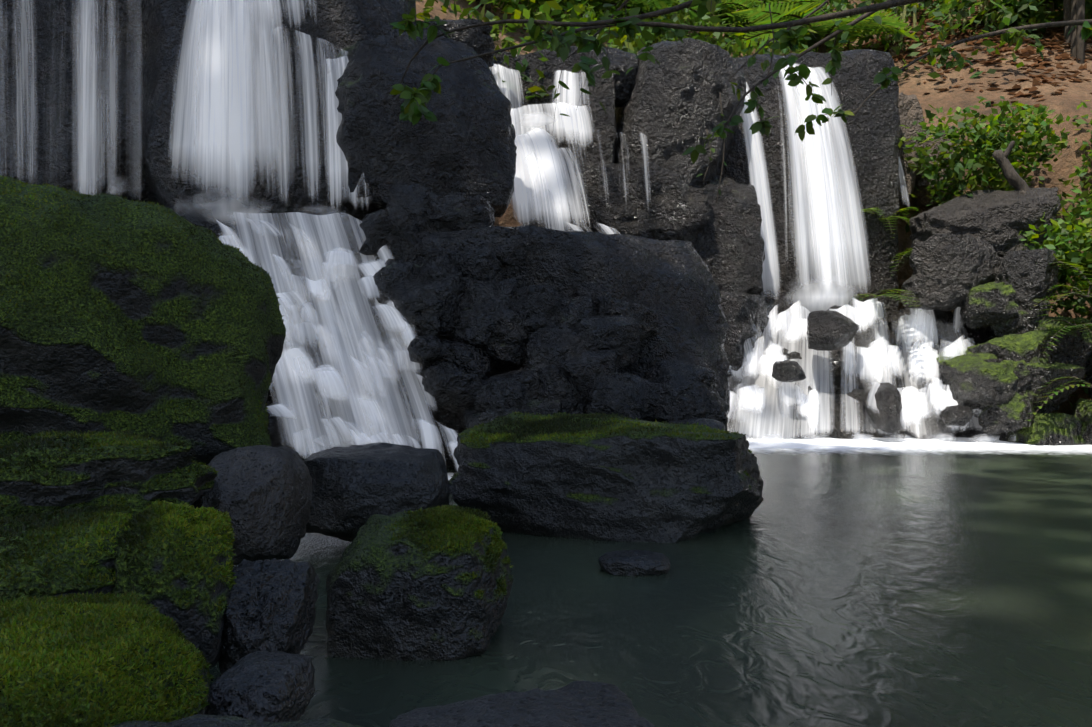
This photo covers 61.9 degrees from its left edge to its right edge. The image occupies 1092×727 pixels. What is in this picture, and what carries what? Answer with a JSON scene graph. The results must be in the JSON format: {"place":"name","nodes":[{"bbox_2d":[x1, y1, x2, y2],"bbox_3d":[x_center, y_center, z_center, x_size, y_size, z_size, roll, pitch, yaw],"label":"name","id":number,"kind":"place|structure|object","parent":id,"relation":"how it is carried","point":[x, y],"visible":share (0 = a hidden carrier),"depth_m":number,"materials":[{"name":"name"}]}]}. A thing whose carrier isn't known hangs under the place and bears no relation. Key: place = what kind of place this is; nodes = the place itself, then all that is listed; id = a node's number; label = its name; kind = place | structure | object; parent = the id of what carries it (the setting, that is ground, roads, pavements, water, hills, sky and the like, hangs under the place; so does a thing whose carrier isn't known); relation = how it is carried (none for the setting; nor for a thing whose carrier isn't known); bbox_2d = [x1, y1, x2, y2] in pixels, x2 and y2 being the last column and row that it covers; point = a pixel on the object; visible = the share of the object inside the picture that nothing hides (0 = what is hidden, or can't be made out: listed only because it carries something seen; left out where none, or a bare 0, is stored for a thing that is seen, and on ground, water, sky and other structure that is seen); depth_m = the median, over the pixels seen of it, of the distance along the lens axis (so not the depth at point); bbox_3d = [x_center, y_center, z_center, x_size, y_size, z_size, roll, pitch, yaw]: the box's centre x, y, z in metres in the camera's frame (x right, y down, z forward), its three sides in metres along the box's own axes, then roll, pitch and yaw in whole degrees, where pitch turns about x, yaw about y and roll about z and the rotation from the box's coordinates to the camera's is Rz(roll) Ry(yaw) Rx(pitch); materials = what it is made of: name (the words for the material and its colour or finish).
{"place":"outdoors","nodes":[
{"label":"outdoors","id":0,"kind":"place"},
{"bbox_2d":[204,433,1091,726],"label":"pool water","id":1,"kind":"structure","parent":0,"point":[870,581],"depth_m":3.29,"materials":[{"name":"teal liquid"}]},
{"bbox_2d":[416,0,1091,414],"bbox_3d":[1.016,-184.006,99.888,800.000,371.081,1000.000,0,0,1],"label":"terrain","id":2,"kind":"structure","parent":0,"point":[1070,98],"depth_m":14.16,"materials":[{"name":"soil"}]},
{"bbox_2d":[0,176,763,726],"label":"boulders","id":3,"kind":"object","parent":2,"relation":"on","point":[396,600],"visible":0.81,"depth_m":3.36,"materials":[{"name":"grey stone"}]},
{"bbox_2d":[0,175,751,726],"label":"moss fronds","id":4,"kind":"object","parent":3,"relation":"on","point":[118,609],"visible":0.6,"depth_m":2.11,"materials":[{"name":"green plant"}]},
{"bbox_2d":[0,0,1091,467],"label":"basalt cliff rocks","id":5,"kind":"object","parent":2,"relation":"on","point":[658,304],"visible":0.62,"depth_m":9.03,"materials":[{"name":"grey stone"}]},
{"bbox_2d":[0,0,1015,470],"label":"waterfall water","id":6,"kind":"structure","parent":5,"relation":"on","point":[226,118],"depth_m":8.49,"materials":[{"name":"white liquid"}]},
{"bbox_2d":[992,141,1028,193],"bbox_3d":[5.941,-2.318,11.412,0.663,0.912,0.240,0,0,9],"label":"dead stump","id":7,"kind":"object","parent":5,"relation":"on","point":[1014,179],"visible":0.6,"depth_m":11.38,"materials":[{"name":"brown wood"}]},
{"bbox_2d":[389,0,1091,202],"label":"branches","id":8,"kind":"object","parent":2,"relation":"on","point":[411,109],"depth_m":4.90,"materials":[{"name":"green plant"}]},
{"bbox_2d":[416,0,1091,420],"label":"forest foliage","id":9,"kind":"object","parent":2,"relation":"on","point":[990,138],"visible":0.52,"depth_m":12.69,"materials":[{"name":"green plant"}]},
{"bbox_2d":[481,0,1091,419],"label":"ferns","id":10,"kind":"object","parent":2,"relation":"on","point":[1073,10],"visible":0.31,"depth_m":14.94,"materials":[{"name":"green plant"}]},
{"bbox_2d":[884,0,1022,46],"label":"shrub","id":11,"kind":"object","parent":2,"relation":"on","point":[904,12],"visible":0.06,"depth_m":16.91,"materials":[{"name":"green plant"}]},
{"bbox_2d":[819,0,1091,108],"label":"leaf litter","id":12,"kind":"object","parent":2,"relation":"on","point":[1054,36],"visible":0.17,"depth_m":15.60,"materials":[{"name":"brown plant"}]}
]}

